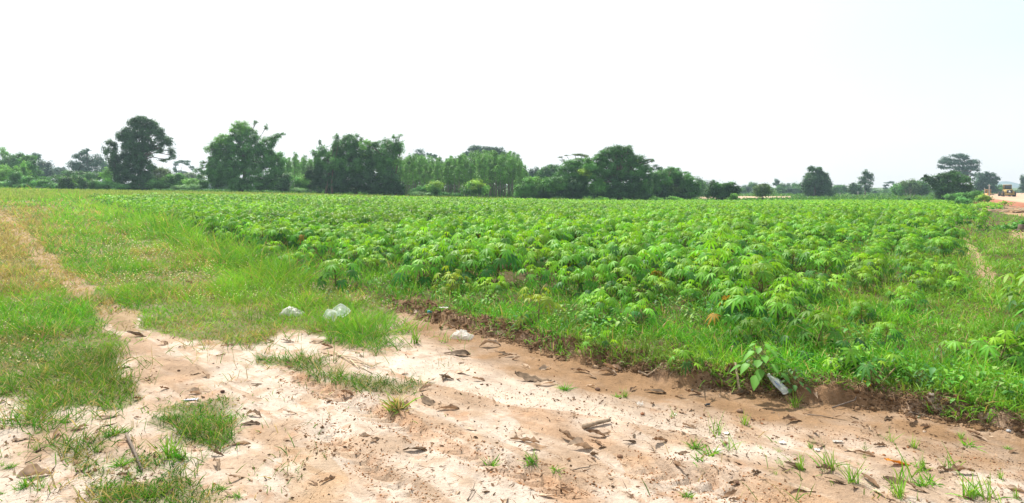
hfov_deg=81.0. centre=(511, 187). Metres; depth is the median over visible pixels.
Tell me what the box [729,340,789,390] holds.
leafy weed
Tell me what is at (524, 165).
slender tree
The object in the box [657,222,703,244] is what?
cassava plant
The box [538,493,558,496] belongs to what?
dead leaf
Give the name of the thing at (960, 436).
grass tuft
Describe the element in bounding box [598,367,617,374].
dead leaf
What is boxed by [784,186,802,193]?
tree
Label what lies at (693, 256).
cassava plant
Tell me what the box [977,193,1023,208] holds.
road
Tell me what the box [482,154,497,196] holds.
slender tree
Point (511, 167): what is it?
slender tree
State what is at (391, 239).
cassava plant
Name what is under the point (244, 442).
dead leaf
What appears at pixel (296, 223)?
cassava plant
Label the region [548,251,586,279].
cassava plant
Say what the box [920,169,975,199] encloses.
tree
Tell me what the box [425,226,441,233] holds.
cassava plant
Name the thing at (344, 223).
cassava plant
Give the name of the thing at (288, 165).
slender tree
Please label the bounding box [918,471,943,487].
grass tuft
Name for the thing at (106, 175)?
shrub
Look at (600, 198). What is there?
shrub
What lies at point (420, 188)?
shrub
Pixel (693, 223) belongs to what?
cassava plant
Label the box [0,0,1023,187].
sky
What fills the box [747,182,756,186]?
tree
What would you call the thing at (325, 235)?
cassava plant
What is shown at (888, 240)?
cassava plant
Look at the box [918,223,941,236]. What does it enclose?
cassava plant
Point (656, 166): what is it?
tree
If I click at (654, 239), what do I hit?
cassava plant
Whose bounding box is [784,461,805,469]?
dead leaf
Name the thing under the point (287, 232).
cassava plant
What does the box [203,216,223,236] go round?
cassava plant
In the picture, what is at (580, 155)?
tree
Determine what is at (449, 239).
cassava plant
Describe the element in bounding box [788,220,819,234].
cassava plant
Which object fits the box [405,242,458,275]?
cassava plant
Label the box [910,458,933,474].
grass tuft
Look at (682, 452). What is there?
dead leaf
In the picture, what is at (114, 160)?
tree
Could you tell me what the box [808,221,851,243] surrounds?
cassava plant
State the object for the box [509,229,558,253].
cassava plant
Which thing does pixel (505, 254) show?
cassava plant
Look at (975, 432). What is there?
dead leaf
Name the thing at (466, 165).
slender tree
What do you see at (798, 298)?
cassava plant
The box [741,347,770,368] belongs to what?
leafy weed
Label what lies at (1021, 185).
tree
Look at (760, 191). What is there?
tree
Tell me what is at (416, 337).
grass tuft
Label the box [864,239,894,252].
cassava plant
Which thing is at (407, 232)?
cassava plant
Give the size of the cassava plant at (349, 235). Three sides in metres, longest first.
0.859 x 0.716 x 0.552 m
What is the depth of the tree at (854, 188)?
164.54 m
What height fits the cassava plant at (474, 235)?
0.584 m
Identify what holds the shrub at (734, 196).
on the ground at (462, 478)
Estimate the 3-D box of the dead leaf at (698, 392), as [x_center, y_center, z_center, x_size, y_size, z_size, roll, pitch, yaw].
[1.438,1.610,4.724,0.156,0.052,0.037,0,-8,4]
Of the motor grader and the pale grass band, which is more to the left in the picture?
the pale grass band
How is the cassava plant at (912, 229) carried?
on the ground at (462, 478)
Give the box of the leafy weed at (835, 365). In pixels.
[823,352,847,368]
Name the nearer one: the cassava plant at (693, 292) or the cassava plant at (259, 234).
the cassava plant at (693, 292)
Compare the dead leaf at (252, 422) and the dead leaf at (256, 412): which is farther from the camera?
the dead leaf at (256, 412)
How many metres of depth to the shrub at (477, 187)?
88.55 m
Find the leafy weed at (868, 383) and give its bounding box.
[852,361,889,386]
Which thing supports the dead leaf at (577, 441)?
on the ground at (462, 478)
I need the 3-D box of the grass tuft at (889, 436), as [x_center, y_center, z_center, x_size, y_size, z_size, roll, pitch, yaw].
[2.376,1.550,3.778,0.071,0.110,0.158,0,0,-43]
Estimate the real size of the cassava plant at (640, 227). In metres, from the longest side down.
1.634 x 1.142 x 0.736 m
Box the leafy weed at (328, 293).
[323,289,335,298]
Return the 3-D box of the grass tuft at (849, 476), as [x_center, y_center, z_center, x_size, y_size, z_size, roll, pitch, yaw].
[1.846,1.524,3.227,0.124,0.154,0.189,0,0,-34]
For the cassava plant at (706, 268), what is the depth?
8.20 m
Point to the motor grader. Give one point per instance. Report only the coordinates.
(1007, 190)
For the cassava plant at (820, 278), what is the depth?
8.19 m
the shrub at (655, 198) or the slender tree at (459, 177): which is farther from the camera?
the slender tree at (459, 177)
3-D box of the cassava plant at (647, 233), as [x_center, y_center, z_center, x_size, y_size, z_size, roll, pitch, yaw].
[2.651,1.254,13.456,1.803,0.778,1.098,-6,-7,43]
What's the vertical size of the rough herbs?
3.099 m
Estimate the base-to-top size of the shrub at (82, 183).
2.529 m
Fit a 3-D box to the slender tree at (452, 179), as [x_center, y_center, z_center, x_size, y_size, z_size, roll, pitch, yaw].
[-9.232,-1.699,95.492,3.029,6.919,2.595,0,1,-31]
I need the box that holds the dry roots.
[371,294,1023,428]
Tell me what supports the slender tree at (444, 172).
on the ground at (462, 478)
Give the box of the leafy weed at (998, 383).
[985,380,1013,395]
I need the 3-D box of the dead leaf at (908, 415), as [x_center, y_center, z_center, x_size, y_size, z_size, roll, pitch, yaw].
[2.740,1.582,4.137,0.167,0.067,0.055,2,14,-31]
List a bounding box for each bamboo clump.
[304,133,347,193]
[354,131,406,195]
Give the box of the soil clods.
[361,296,1023,437]
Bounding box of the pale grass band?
[0,187,624,200]
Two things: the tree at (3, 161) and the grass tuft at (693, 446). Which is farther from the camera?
the tree at (3, 161)
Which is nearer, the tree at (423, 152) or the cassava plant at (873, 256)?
the cassava plant at (873, 256)
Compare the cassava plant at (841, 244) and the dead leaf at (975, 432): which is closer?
the dead leaf at (975, 432)
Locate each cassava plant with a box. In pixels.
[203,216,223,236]
[213,228,238,244]
[215,213,252,239]
[230,222,263,242]
[238,223,302,251]
[244,224,266,235]
[253,241,286,259]
[257,224,278,241]
[261,227,305,248]
[271,217,300,238]
[273,247,314,270]
[280,223,309,247]
[286,220,306,226]
[289,224,329,248]
[296,236,330,253]
[299,235,359,263]
[301,218,325,229]
[303,258,362,293]
[304,228,345,246]
[319,223,339,231]
[324,239,377,263]
[325,238,358,252]
[327,229,349,241]
[330,228,371,242]
[336,222,355,230]
[337,222,354,230]
[339,231,362,246]
[340,224,371,233]
[346,221,384,237]
[354,254,391,274]
[356,240,396,263]
[358,237,384,256]
[359,234,379,245]
[364,221,395,232]
[364,231,410,258]
[371,229,392,238]
[373,225,403,243]
[387,237,423,265]
[387,243,455,288]
[394,221,423,234]
[395,218,443,229]
[395,225,419,246]
[397,221,411,228]
[398,218,418,227]
[398,232,436,256]
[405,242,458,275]
[407,226,437,248]
[416,241,451,266]
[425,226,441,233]
[426,237,454,254]
[429,249,497,287]
[429,266,472,292]
[430,219,448,228]
[433,222,469,242]
[435,232,493,276]
[437,230,469,245]
[438,225,467,234]
[442,216,472,230]
[446,216,472,228]
[456,225,489,243]
[459,231,490,247]
[462,216,501,227]
[470,230,525,267]
[470,242,529,288]
[471,276,515,300]
[476,219,517,237]
[477,235,556,269]
[478,219,510,233]
[478,230,516,249]
[504,216,526,227]
[504,218,536,230]
[506,224,531,236]
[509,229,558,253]
[511,242,569,281]
[515,260,583,292]
[515,287,571,327]
[516,229,543,254]
[523,217,545,225]
[525,216,546,226]
[528,219,551,230]
[528,225,574,251]
[530,219,556,230]
[533,225,578,244]
[538,239,583,266]
[543,213,563,226]
[547,236,600,263]
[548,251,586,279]
[549,221,591,235]
[553,264,611,298]
[558,223,594,246]
[560,215,601,224]
[564,236,592,245]
[573,288,622,325]
[574,221,601,237]
[576,248,609,266]
[580,330,618,349]
[582,235,648,260]
[583,232,616,250]
[585,224,629,246]
[587,219,614,230]
[587,249,619,278]
[590,274,660,306]
[594,216,627,237]
[594,250,657,297]
[601,223,634,241]
[603,231,656,272]
[608,217,636,232]
[609,215,635,222]
[611,226,657,254]
[618,221,653,234]
[618,235,659,250]
[619,298,664,328]
[620,246,686,282]
[640,220,677,241]
[640,272,678,302]
[642,230,661,241]
[642,233,691,261]
[643,243,695,267]
[646,228,684,245]
[651,235,674,243]
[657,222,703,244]
[658,258,704,285]
[659,264,700,293]
[667,247,698,257]
[667,344,715,375]
[668,231,701,249]
[671,225,720,248]
[678,279,704,302]
[679,219,705,232]
[680,244,726,278]
[682,237,724,261]
[683,248,748,293]
[687,228,745,264]
[688,240,780,292]
[692,227,757,245]
[698,218,714,226]
[701,273,758,312]
[704,218,745,239]
[704,286,768,329]
[710,218,737,229]
[715,234,752,255]
[724,317,780,349]
[725,218,760,235]
[729,219,757,234]
[730,253,802,296]
[733,230,748,238]
[740,243,794,262]
[741,238,766,259]
[747,242,787,261]
[748,292,814,334]
[751,227,775,241]
[752,232,775,246]
[753,226,768,236]
[754,215,778,230]
[756,234,795,256]
[756,256,792,275]
[763,235,793,248]
[765,277,811,317]
[768,222,796,243]
[768,224,797,231]
[770,272,852,305]
[772,264,796,281]
[773,249,814,271]
[774,218,799,232]
[777,310,868,365]
[782,243,818,263]
[783,229,818,246]
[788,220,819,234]
[791,222,816,238]
[791,235,833,248]
[791,237,828,249]
[795,219,826,230]
[795,225,841,245]
[796,248,854,278]
[801,273,853,296]
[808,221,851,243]
[809,246,846,272]
[821,345,906,385]
[822,218,848,233]
[822,228,869,245]
[827,238,861,251]
[828,245,852,265]
[830,228,869,243]
[832,243,849,251]
[839,299,883,328]
[842,224,869,242]
[842,252,897,278]
[843,265,885,292]
[848,226,869,235]
[849,248,882,267]
[853,254,888,275]
[856,222,873,231]
[857,245,886,258]
[861,321,910,350]
[862,229,899,245]
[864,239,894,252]
[866,225,882,234]
[867,234,900,249]
[872,224,898,237]
[872,226,898,242]
[872,242,890,252]
[880,282,931,313]
[883,221,901,229]
[886,233,926,254]
[886,258,934,282]
[888,230,910,244]
[889,224,927,236]
[894,241,923,257]
[897,234,926,248]
[900,229,921,238]
[900,270,945,293]
[907,249,930,263]
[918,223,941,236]
[918,255,956,267]
[919,229,945,239]
[920,261,973,279]
[921,227,944,238]
[922,236,961,256]
[930,217,958,234]
[930,236,968,256]
[935,330,1023,375]
[936,272,973,298]
[941,226,970,241]
[943,227,966,235]
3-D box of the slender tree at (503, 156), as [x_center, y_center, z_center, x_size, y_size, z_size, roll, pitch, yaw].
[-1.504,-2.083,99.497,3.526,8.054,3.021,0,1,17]
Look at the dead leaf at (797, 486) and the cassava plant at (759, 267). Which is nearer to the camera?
the dead leaf at (797, 486)
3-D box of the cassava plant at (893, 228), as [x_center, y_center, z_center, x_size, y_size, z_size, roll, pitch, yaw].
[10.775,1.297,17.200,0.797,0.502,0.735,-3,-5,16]
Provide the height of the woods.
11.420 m
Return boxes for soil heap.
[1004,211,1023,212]
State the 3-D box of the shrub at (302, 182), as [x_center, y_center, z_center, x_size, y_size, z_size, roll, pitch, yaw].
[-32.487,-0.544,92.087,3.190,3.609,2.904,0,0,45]
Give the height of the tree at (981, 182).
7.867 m
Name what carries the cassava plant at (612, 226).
on the ground at (462, 478)
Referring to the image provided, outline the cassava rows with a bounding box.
[87,192,1023,331]
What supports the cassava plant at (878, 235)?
on the ground at (462, 478)
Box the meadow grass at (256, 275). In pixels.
[0,185,973,502]
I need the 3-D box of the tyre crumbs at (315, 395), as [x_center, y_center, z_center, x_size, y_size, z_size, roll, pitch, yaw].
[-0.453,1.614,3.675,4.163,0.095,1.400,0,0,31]
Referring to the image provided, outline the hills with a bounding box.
[887,181,1019,187]
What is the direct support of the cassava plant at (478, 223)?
on the ground at (462, 478)
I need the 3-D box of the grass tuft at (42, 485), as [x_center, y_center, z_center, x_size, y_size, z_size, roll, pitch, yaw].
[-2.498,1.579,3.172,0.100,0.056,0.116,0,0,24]
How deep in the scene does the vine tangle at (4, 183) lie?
91.76 m
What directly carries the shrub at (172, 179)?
on the ground at (462, 478)
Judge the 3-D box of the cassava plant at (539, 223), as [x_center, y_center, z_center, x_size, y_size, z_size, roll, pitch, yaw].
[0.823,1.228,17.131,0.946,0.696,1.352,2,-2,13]
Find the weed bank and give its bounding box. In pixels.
[941,189,983,200]
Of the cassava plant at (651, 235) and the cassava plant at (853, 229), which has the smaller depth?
the cassava plant at (651, 235)
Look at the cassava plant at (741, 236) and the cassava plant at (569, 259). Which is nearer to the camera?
the cassava plant at (569, 259)
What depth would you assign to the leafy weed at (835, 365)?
4.85 m
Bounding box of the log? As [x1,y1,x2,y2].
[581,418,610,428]
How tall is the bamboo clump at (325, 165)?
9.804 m
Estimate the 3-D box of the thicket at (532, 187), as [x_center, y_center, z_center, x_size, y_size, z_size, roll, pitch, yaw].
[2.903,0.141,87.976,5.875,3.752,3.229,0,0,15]
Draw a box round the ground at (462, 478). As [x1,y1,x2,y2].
[0,188,1023,502]
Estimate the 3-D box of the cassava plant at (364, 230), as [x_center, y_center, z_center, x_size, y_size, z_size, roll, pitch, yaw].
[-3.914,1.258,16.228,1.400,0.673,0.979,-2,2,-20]
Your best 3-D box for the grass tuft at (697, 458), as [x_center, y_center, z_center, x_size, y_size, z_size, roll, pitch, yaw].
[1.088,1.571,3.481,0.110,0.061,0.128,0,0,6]
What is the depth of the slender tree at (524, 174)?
95.01 m
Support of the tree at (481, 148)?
on the ground at (462, 478)
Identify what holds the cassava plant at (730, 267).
on the ground at (462, 478)
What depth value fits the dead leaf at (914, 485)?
3.15 m
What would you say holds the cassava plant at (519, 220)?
on the ground at (462, 478)
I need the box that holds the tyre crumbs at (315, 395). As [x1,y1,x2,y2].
[270,369,820,502]
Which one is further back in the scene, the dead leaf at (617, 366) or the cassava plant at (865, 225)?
the cassava plant at (865, 225)
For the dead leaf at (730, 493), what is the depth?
3.19 m
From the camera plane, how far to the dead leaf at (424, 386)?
4.72 m
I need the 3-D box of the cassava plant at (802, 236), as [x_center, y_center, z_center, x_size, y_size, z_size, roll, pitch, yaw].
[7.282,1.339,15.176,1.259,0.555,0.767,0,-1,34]
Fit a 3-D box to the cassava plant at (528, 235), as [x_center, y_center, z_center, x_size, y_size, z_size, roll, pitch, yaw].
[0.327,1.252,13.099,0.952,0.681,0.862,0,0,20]
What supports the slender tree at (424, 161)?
on the ground at (462, 478)
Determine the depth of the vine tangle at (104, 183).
91.55 m
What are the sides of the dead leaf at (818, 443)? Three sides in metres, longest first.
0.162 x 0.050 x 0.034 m
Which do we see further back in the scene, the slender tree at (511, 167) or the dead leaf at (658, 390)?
the slender tree at (511, 167)
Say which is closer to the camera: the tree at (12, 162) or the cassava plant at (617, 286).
the cassava plant at (617, 286)
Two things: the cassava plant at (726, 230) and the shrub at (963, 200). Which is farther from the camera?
the shrub at (963, 200)
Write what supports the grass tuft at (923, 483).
on the ground at (462, 478)
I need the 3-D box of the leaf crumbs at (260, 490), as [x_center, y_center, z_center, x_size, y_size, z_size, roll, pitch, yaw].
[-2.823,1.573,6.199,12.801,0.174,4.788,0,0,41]
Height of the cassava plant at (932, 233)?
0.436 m
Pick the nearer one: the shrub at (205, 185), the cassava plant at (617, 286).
the cassava plant at (617, 286)
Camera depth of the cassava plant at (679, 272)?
8.40 m
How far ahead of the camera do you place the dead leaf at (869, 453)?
3.57 m
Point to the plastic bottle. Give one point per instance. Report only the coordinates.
(781, 385)
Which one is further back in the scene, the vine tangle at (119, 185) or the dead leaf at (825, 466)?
the vine tangle at (119, 185)
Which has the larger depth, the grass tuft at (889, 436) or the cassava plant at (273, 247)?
the cassava plant at (273, 247)
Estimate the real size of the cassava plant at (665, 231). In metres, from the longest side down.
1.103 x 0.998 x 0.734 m
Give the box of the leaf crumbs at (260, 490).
[1,313,1023,502]
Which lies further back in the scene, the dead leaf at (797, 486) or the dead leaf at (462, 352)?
the dead leaf at (462, 352)
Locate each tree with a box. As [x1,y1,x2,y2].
[0,147,10,187]
[0,153,15,165]
[5,151,27,170]
[16,154,43,180]
[19,159,32,177]
[31,152,58,187]
[49,166,68,179]
[65,148,107,188]
[97,160,112,174]
[101,138,131,189]
[113,115,179,189]
[152,166,174,189]
[172,160,194,174]
[184,172,206,180]
[192,119,288,191]
[284,157,293,191]
[285,158,293,190]
[290,152,300,176]
[292,156,300,179]
[299,159,306,178]
[327,133,382,194]
[398,163,403,181]
[401,152,412,194]
[401,164,412,189]
[406,154,420,187]
[413,148,437,158]
[415,154,424,185]
[415,158,424,193]
[421,157,428,180]
[421,164,427,185]
[425,164,436,183]
[428,157,434,175]
[431,159,441,195]
[438,164,446,189]
[440,156,452,189]
[441,159,451,195]
[446,155,462,192]
[453,153,468,192]
[453,156,463,192]
[459,155,469,195]
[463,145,507,159]
[464,158,475,196]
[469,158,476,181]
[472,152,486,196]
[474,149,481,180]
[477,153,489,196]
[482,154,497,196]
[487,150,496,195]
[488,149,503,196]
[493,152,510,197]
[498,151,507,193]
[504,158,516,195]
[507,154,518,186]
[507,156,516,196]
[514,161,522,196]
[519,168,526,196]
[522,164,529,183]
[527,165,539,178]
[534,164,561,193]
[555,157,592,183]
[557,153,589,166]
[578,143,654,199]
[649,166,675,198]
[651,164,662,171]
[663,166,691,197]
[674,173,701,199]
[703,179,741,199]
[740,187,746,193]
[741,184,751,192]
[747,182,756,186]
[752,182,774,198]
[772,179,779,185]
[775,183,786,193]
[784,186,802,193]
[790,181,800,189]
[799,165,836,196]
[831,184,844,193]
[841,183,847,193]
[847,181,864,194]
[857,169,874,194]
[882,181,893,188]
[890,182,909,195]
[898,178,921,194]
[912,179,931,195]
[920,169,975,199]
[936,153,981,190]
[972,171,1001,193]
[1017,175,1023,193]
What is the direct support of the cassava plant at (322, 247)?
on the ground at (462, 478)
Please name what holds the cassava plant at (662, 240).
on the ground at (462, 478)
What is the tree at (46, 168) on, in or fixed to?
on the ground at (462, 478)
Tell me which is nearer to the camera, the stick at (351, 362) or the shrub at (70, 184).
the stick at (351, 362)
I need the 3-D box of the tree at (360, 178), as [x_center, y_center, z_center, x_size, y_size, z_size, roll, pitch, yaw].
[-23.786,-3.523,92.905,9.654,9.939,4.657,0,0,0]
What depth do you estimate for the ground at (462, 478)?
4.04 m
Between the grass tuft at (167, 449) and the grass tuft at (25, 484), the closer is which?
the grass tuft at (25, 484)
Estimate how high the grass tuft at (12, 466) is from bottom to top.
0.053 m
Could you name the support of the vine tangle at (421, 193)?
on the ground at (462, 478)
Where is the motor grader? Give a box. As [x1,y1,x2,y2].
[998,185,1015,196]
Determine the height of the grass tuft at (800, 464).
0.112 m
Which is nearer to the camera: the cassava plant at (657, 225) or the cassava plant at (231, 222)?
the cassava plant at (657, 225)
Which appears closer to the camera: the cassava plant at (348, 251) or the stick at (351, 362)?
the stick at (351, 362)
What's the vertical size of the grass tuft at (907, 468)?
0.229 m
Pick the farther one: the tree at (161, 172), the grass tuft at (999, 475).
the tree at (161, 172)
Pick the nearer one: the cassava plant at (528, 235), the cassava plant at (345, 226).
the cassava plant at (528, 235)
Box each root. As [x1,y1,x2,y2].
[638,368,656,376]
[709,358,739,389]
[832,378,863,407]
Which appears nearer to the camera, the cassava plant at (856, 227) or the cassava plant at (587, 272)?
the cassava plant at (587, 272)
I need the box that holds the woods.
[0,159,932,196]
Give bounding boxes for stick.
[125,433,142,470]
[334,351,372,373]
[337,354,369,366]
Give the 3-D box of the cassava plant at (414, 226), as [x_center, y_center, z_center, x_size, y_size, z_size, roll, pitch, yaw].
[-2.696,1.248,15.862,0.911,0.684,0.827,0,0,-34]
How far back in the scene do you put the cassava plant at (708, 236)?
10.94 m
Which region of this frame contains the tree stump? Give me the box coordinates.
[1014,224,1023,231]
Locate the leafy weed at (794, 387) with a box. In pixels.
[776,366,810,395]
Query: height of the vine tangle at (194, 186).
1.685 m
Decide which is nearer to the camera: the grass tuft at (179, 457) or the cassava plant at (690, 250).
the grass tuft at (179, 457)
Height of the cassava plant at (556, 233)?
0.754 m
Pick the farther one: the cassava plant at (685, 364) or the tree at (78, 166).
the tree at (78, 166)
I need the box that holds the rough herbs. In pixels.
[3,187,995,200]
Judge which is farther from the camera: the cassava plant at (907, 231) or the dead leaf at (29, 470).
the cassava plant at (907, 231)
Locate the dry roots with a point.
(767, 389)
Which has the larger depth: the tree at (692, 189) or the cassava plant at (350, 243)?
the tree at (692, 189)
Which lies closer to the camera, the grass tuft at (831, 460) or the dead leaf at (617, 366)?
the grass tuft at (831, 460)
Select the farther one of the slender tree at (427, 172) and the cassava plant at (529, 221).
the slender tree at (427, 172)
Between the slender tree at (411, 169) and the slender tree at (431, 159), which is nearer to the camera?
the slender tree at (411, 169)
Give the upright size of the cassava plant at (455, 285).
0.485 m
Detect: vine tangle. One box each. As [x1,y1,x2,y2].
[0,180,16,187]
[7,183,34,187]
[28,179,54,188]
[42,183,61,188]
[87,179,98,188]
[90,186,111,189]
[92,180,116,187]
[107,183,128,189]
[169,183,191,189]
[185,183,201,189]
[290,186,308,192]
[408,191,432,195]
[438,191,463,196]
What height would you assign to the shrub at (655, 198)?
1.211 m
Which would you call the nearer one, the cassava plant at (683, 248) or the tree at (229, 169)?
the cassava plant at (683, 248)
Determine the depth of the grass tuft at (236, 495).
3.09 m
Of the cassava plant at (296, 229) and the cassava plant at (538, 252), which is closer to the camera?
the cassava plant at (538, 252)
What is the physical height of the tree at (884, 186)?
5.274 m
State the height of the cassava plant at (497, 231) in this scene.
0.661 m
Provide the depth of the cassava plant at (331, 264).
9.18 m
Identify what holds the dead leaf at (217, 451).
on the ground at (462, 478)
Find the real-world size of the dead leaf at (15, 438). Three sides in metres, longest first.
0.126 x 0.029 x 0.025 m
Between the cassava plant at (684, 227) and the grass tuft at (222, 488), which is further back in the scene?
the cassava plant at (684, 227)
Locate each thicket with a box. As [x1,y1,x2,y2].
[37,169,101,183]
[512,176,544,198]
[531,172,590,198]
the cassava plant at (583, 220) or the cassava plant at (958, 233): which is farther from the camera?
the cassava plant at (583, 220)
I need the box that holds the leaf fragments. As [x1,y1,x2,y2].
[0,293,1023,502]
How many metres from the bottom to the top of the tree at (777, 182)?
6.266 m
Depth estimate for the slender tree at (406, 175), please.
96.07 m
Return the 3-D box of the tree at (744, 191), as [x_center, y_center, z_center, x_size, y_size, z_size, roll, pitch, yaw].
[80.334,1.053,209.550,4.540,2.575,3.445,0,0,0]
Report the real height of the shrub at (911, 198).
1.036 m
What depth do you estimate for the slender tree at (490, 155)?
102.33 m
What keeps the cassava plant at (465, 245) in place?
on the ground at (462, 478)
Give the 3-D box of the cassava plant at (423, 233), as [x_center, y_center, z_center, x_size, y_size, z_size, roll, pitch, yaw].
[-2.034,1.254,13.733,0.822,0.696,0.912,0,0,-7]
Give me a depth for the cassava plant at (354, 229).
16.70 m
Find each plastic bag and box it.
[281,307,302,316]
[327,304,350,321]
[452,331,473,339]
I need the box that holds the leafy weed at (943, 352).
[925,344,953,365]
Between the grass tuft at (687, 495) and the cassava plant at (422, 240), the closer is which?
the grass tuft at (687, 495)
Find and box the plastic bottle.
[767,374,786,393]
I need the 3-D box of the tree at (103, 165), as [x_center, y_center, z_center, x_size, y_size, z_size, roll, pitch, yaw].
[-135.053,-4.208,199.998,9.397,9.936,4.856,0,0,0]
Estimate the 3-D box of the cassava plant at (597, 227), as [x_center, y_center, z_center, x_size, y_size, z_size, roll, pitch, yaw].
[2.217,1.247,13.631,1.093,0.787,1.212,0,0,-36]
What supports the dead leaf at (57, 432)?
on the ground at (462, 478)
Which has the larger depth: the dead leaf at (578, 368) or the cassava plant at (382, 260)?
the cassava plant at (382, 260)
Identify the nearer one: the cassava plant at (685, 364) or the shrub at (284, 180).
the cassava plant at (685, 364)
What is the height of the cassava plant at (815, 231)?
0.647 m
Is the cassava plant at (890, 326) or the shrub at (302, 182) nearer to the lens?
the cassava plant at (890, 326)
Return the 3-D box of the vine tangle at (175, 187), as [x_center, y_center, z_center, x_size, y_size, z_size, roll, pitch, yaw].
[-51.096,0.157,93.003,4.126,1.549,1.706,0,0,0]
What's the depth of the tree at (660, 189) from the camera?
89.56 m
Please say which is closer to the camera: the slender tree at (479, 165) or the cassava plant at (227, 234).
the cassava plant at (227, 234)
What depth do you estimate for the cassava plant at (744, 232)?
14.70 m
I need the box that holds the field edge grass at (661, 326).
[93,199,1023,425]
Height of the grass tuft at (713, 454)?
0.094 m
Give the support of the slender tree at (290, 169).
on the ground at (462, 478)
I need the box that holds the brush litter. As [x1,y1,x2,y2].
[978,205,1023,212]
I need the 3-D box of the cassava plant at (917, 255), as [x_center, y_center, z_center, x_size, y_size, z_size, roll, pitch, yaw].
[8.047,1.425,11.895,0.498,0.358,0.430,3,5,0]
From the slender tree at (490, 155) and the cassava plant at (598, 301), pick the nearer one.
the cassava plant at (598, 301)
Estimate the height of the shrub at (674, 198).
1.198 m
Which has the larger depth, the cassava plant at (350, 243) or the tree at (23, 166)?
the tree at (23, 166)
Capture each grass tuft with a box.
[0,461,22,468]
[9,474,38,491]
[29,480,47,492]
[86,478,120,490]
[101,424,126,437]
[108,457,136,467]
[138,481,165,500]
[150,429,192,459]
[163,443,190,466]
[212,480,232,494]
[229,490,244,500]
[378,389,422,416]
[407,324,422,343]
[480,452,508,467]
[518,448,538,468]
[549,465,565,478]
[556,383,576,391]
[676,487,694,499]
[682,435,706,450]
[689,451,703,465]
[692,444,723,456]
[707,412,724,437]
[719,425,741,450]
[739,414,750,426]
[783,390,803,407]
[791,455,804,471]
[807,443,846,472]
[809,439,848,470]
[839,461,872,484]
[880,432,905,442]
[884,469,909,499]
[893,441,924,480]
[908,437,919,448]
[909,476,936,487]
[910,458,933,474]
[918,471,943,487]
[939,444,965,471]
[947,470,985,499]
[950,462,1020,502]
[956,429,965,438]
[958,437,987,453]
[969,489,986,496]
[997,469,1005,481]
[1013,486,1021,499]
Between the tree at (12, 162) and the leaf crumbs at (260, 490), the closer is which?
the leaf crumbs at (260, 490)
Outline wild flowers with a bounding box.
[0,194,419,395]
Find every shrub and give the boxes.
[0,163,22,181]
[5,170,26,183]
[20,176,36,187]
[56,175,76,188]
[75,176,88,188]
[98,166,112,181]
[145,179,173,189]
[160,172,188,185]
[181,178,204,184]
[197,180,208,189]
[272,171,292,192]
[289,174,309,191]
[409,184,427,193]
[423,180,444,195]
[458,179,490,196]
[595,196,608,199]
[649,196,663,199]
[667,196,684,200]
[728,193,737,199]
[903,197,918,200]
[953,196,974,207]
[974,194,993,202]
[992,219,1023,229]
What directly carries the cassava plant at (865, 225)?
on the ground at (462, 478)
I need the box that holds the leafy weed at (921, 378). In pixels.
[909,370,932,387]
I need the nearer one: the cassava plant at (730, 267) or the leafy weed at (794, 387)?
the leafy weed at (794, 387)
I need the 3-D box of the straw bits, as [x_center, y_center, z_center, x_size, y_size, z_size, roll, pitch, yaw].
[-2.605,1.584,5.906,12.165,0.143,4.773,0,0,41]
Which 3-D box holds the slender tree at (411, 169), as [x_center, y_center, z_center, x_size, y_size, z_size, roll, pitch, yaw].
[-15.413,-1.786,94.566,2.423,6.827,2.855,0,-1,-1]
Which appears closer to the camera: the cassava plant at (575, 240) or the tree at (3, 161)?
the cassava plant at (575, 240)
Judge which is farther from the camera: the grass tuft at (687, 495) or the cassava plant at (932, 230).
the cassava plant at (932, 230)
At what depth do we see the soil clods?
4.77 m
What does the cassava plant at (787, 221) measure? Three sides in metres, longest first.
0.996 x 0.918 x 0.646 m
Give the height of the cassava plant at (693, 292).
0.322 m
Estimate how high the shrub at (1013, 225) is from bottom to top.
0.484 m
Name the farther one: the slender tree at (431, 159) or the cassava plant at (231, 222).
the slender tree at (431, 159)
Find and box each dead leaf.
[12,437,28,440]
[16,463,52,477]
[51,426,59,438]
[127,331,145,336]
[185,387,201,393]
[211,449,223,455]
[213,457,220,470]
[231,440,250,444]
[239,420,260,424]
[246,409,260,416]
[319,474,334,482]
[341,389,352,394]
[403,446,426,450]
[419,384,430,390]
[420,394,438,405]
[436,404,458,409]
[444,349,470,354]
[479,339,500,346]
[510,436,539,442]
[515,371,551,381]
[523,441,548,449]
[533,381,554,385]
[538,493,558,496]
[539,364,549,369]
[557,487,573,492]
[559,428,574,439]
[567,437,592,448]
[571,367,589,371]
[586,429,605,436]
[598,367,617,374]
[603,362,621,369]
[644,389,665,392]
[652,436,667,440]
[673,451,689,454]
[674,460,685,467]
[685,389,702,394]
[714,379,731,387]
[723,489,736,496]
[731,389,748,393]
[782,414,800,420]
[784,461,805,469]
[784,479,815,491]
[808,440,824,445]
[816,464,832,468]
[855,450,874,456]
[861,473,879,487]
[883,476,914,485]
[884,457,908,464]
[901,477,929,493]
[904,413,916,419]
[937,466,948,470]
[949,464,974,471]
[967,430,982,435]
[1004,484,1023,491]
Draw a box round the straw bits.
[0,296,1023,502]
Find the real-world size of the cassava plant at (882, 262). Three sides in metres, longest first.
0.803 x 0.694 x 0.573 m
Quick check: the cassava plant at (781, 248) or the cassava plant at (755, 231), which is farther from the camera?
the cassava plant at (755, 231)
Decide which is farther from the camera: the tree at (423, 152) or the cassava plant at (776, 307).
the tree at (423, 152)
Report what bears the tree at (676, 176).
on the ground at (462, 478)
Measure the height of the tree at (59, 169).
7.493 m
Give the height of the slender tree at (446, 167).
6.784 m
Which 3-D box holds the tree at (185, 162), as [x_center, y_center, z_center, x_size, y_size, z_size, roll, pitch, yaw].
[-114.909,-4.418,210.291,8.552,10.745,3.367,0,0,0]
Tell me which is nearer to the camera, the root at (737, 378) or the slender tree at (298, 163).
the root at (737, 378)
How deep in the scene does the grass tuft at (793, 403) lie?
4.45 m

